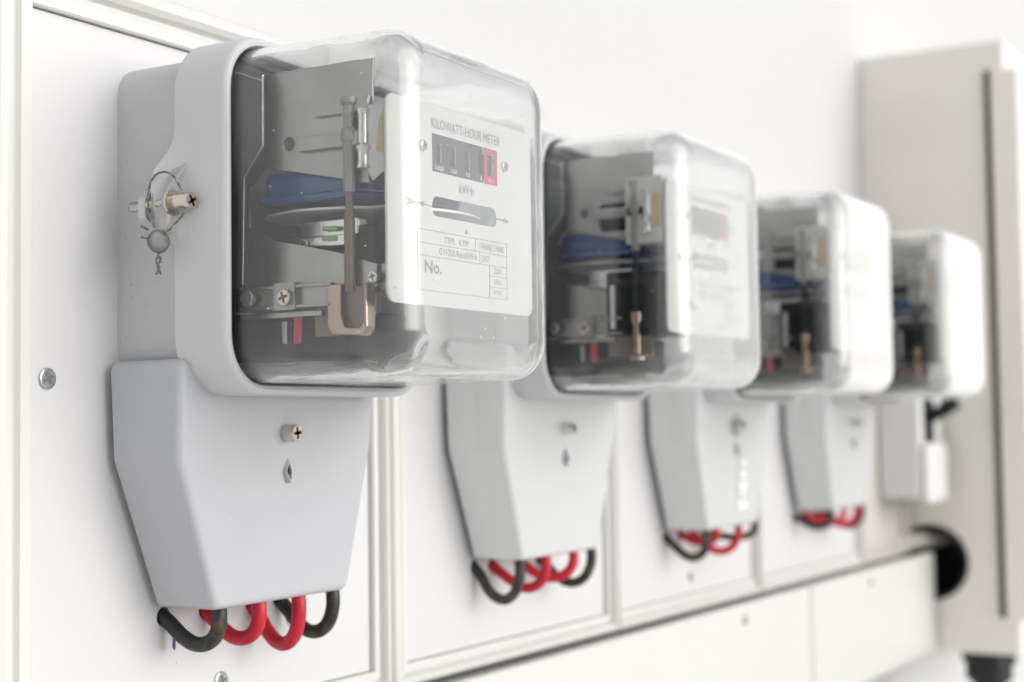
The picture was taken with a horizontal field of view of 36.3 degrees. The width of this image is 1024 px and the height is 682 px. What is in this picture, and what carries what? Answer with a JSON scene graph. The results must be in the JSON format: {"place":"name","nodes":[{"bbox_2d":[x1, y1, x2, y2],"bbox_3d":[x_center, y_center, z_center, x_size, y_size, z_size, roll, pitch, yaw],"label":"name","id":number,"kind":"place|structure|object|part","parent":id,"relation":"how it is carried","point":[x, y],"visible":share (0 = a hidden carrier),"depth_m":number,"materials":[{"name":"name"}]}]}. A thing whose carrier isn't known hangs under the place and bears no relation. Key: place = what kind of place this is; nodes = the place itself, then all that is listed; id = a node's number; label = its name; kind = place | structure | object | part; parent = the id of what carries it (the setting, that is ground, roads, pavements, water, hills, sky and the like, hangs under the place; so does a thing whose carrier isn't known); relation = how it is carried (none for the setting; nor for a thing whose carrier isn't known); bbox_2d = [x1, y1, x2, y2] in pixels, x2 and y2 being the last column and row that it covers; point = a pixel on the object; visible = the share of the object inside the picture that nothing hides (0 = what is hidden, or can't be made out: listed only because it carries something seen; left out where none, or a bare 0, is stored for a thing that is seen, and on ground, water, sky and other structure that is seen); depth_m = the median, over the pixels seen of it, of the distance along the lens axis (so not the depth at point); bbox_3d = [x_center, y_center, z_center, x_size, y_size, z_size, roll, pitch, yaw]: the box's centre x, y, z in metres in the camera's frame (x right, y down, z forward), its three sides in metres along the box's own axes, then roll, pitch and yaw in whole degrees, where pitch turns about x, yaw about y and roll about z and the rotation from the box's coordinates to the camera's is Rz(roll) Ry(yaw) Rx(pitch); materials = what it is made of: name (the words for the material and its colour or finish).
{"place":"outdoors","nodes":[
{"label":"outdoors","id":0,"kind":"place"},
{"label":"ground","id":1,"kind":"structure","parent":0,"visible":0},
{"bbox_2d":[169,0,1023,681],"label":"wall","id":2,"kind":"structure","parent":1,"relation":"on","point":[767,90],"depth_m":1.25,"materials":[{"name":"paint"}]},
{"bbox_2d":[0,0,390,681],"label":"meter board","id":3,"kind":"object","parent":2,"relation":"attached to","point":[78,600],"visible":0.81,"depth_m":0.60,"materials":[{"name":"white laminate"}]},
{"bbox_2d":[157,608,226,651],"bbox_3d":[-0.131,0.111,0.629,0.038,0.027,0.008,-3,-4,30],"label":"cable","id":4,"kind":"object","parent":3,"relation":"attached to","point":[175,628],"visible":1,"depth_m":0.62,"materials":[{"name":"black rubber"}]},
{"bbox_2d":[172,639,175,649],"bbox_3d":[-0.137,0.122,0.633,0.001,0.006,0.003,-3,-4,30],"label":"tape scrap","id":5,"kind":"object","parent":4,"relation":"hanging from","point":[174,644],"visible":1,"depth_m":0.63,"materials":[{"name":"plastic"}]},
{"bbox_2d":[199,602,266,645],"bbox_3d":[-0.118,0.113,0.651,0.038,0.028,0.008,-3,-4,30],"label":"cable","id":6,"kind":"object","parent":3,"relation":"attached to","point":[252,633],"visible":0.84,"depth_m":0.64,"materials":[{"name":"red rubber"}]},
{"bbox_2d":[245,595,305,650],"bbox_3d":[-0.104,0.117,0.674,0.038,0.033,0.008,-3,-4,30],"label":"cable","id":7,"kind":"object","parent":3,"relation":"attached to","point":[275,639],"visible":0.72,"depth_m":0.67,"materials":[{"name":"red rubber"}]},
{"bbox_2d":[273,590,339,638],"bbox_3d":[-0.093,0.116,0.693,0.038,0.031,0.009,-3,-4,30],"label":"cable","id":8,"kind":"object","parent":3,"relation":"attached to","point":[324,626],"visible":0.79,"depth_m":0.69,"materials":[{"name":"black rubber"}]},
{"bbox_2d":[111,29,544,609],"bbox_3d":[-0.070,-0.005,0.634,0.134,0.222,0.143,-3,-4,30],"label":"electricity meter","id":9,"kind":"object","parent":3,"relation":"attached to","point":[355,229],"visible":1,"depth_m":0.59,"materials":[{"name":"grey paint"}]},
{"bbox_2d":[139,171,184,274],"bbox_3d":[-0.133,-0.045,0.590,0.016,0.040,0.011,-3,-4,30],"label":"lead seal","id":10,"kind":"object","parent":9,"relation":"hanging from","point":[158,241],"visible":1,"depth_m":0.59,"materials":[{"name":"metal"}]},
{"bbox_2d":[389,122,617,681],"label":"meter board","id":11,"kind":"object","parent":2,"relation":"attached to","point":[449,617],"visible":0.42,"depth_m":0.82,"materials":[{"name":"white laminate"}]},
{"bbox_2d":[471,560,524,604],"bbox_3d":[-0.010,0.124,0.836,0.036,0.033,0.009,-3,-4,30],"label":"cable","id":12,"kind":"object","parent":11,"relation":"attached to","point":[491,592],"visible":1,"depth_m":0.83,"materials":[{"name":"black rubber"}]},
{"bbox_2d":[488,556,551,592],"bbox_3d":[0.002,0.123,0.852,0.040,0.029,0.008,-2,-3,17],"label":"cable","id":13,"kind":"object","parent":11,"relation":"attached to","point":[506,576],"visible":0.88,"depth_m":0.85,"materials":[{"name":"red rubber"}]},
{"bbox_2d":[525,551,578,582],"bbox_3d":[0.017,0.123,0.880,0.041,0.026,0.009,-1,-3,3],"label":"cable","id":14,"kind":"object","parent":11,"relation":"attached to","point":[568,571],"visible":0.62,"depth_m":0.88,"materials":[{"name":"red plastic"}]},
{"bbox_2d":[535,548,595,587],"bbox_3d":[0.029,0.126,0.899,0.040,0.031,0.008,-1,-3,8],"label":"cable","id":15,"kind":"object","parent":11,"relation":"attached to","point":[584,576],"visible":0.66,"depth_m":0.90,"materials":[{"name":"black rubber"}]},
{"bbox_2d":[446,131,759,560],"bbox_3d":[0.052,0.004,0.840,0.134,0.222,0.143,-3,-4,30],"label":"electricity meter","id":16,"kind":"object","parent":11,"relation":"attached to","point":[650,256],"visible":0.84,"depth_m":0.80,"materials":[{"name":"grey paint"}]},
{"bbox_2d":[427,552,935,681],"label":"cable trunking","id":17,"kind":"object","parent":2,"relation":"attached to","point":[865,623],"visible":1,"depth_m":1.15,"materials":[{"name":"beige plastic"}]},
{"bbox_2d":[614,395,761,630],"bbox_3d":[0.107,0.033,1.095,0.044,0.308,0.239,-3,-4,30],"label":"meter board","id":18,"kind":"object","parent":2,"relation":"attached to","point":[658,578],"visible":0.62,"depth_m":1.03,"materials":[{"name":"white laminate"}]},
{"bbox_2d":[663,530,710,561],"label":"cable","id":19,"kind":"object","parent":18,"relation":"attached to","point":[676,547],"visible":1,"depth_m":1.04,"materials":[{"name":"black plastic"}]},
{"bbox_2d":[678,529,719,545],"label":"cable","id":20,"kind":"object","parent":18,"relation":"attached to","point":[690,539],"visible":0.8,"depth_m":1.06,"materials":[{"name":"red rubber"}]},
{"bbox_2d":[689,525,742,554],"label":"cable","id":21,"kind":"object","parent":18,"relation":"attached to","point":[732,546],"visible":0.68,"depth_m":1.08,"materials":[{"name":"red rubber"}]},
{"bbox_2d":[701,518,758,540],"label":"cable","id":22,"kind":"object","parent":18,"relation":"attached to","point":[751,532],"visible":0.49,"depth_m":1.10,"materials":[{"name":"black plastic"}]},
{"bbox_2d":[648,190,892,530],"bbox_3d":[0.175,0.014,1.050,0.134,0.222,0.143,-3,-4,30],"label":"electricity meter","id":23,"kind":"object","parent":18,"relation":"attached to","point":[825,313],"visible":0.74,"depth_m":1.01,"materials":[{"name":"grey paint"}]},
{"bbox_2d":[756,192,863,592],"bbox_3d":[0.230,0.043,1.303,0.044,0.308,0.244,-3,-4,30],"label":"meter board","id":24,"kind":"object","parent":2,"relation":"attached to","point":[793,551],"visible":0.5,"depth_m":1.25,"materials":[{"name":"white laminate"}]},
{"bbox_2d":[793,510,834,529],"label":"cable","id":25,"kind":"object","parent":24,"relation":"attached to","point":[827,523],"visible":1,"depth_m":1.25,"materials":[{"name":"black rubber"}]},
{"bbox_2d":[802,508,847,524],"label":"cable","id":26,"kind":"object","parent":24,"relation":"attached to","point":[841,517],"visible":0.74,"depth_m":1.28,"materials":[{"name":"red plastic"}]},
{"bbox_2d":[813,506,859,527],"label":"cable","id":27,"kind":"object","parent":24,"relation":"attached to","point":[853,519],"visible":0.59,"depth_m":1.30,"materials":[{"name":"red rubber"}]},
{"bbox_2d":[822,505,864,528],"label":"cable","id":28,"kind":"object","parent":24,"relation":"attached to","point":[859,521],"visible":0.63,"depth_m":1.31,"materials":[{"name":"rubber"}]},
{"bbox_2d":[784,230,983,510],"bbox_3d":[0.301,0.024,1.264,0.134,0.222,0.143,-3,-4,30],"label":"electricity meter","id":29,"kind":"object","parent":24,"relation":"attached to","point":[937,325],"visible":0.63,"depth_m":1.22,"materials":[{"name":"grey paint"}]},
{"bbox_2d":[862,405,910,565],"bbox_3d":[0.329,0.051,1.472,0.044,0.308,0.146,-3,-4,30],"label":"meter board","id":30,"kind":"object","parent":2,"relation":"attached to","point":[886,524],"visible":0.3,"depth_m":1.46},
{"bbox_2d":[878,398,960,502],"bbox_3d":[0.389,0.091,1.471,0.069,0.120,0.074,-3,-4,30],"label":"breaker box","id":31,"kind":"object","parent":30,"relation":"attached to","point":[912,456],"visible":0.88,"depth_m":1.45,"materials":[{"name":"white plastic"}]},
{"bbox_2d":[858,40,1023,655],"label":"electrical cabinet","id":32,"kind":"object","parent":2,"relation":"attached to","point":[942,137],"visible":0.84,"depth_m":1.50,"materials":[{"name":"beige metal"}]},
{"bbox_2d":[896,529,956,550],"bbox_3d":[0.396,0.198,1.527,0.143,0.029,0.025,2,-4,-38],"label":"pale conduit","id":33,"kind":"object","parent":32,"relation":"attached to","point":[924,539],"visible":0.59,"depth_m":1.52,"materials":[{"name":"white plastic"}]},
{"bbox_2d":[962,652,1016,681],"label":"cable gland","id":34,"kind":"object","parent":32,"relation":"attached to","point":[980,667],"visible":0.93,"depth_m":1.49,"materials":[{"name":"black rubber"}]},
{"bbox_3d":[0.562,0.007,1.632,0.025,0.522,0.350,-3,-4,30],"label":"door","id":35,"kind":"part","parent":32,"relation":"part of","materials":[{"name":"white metal"}]}
]}

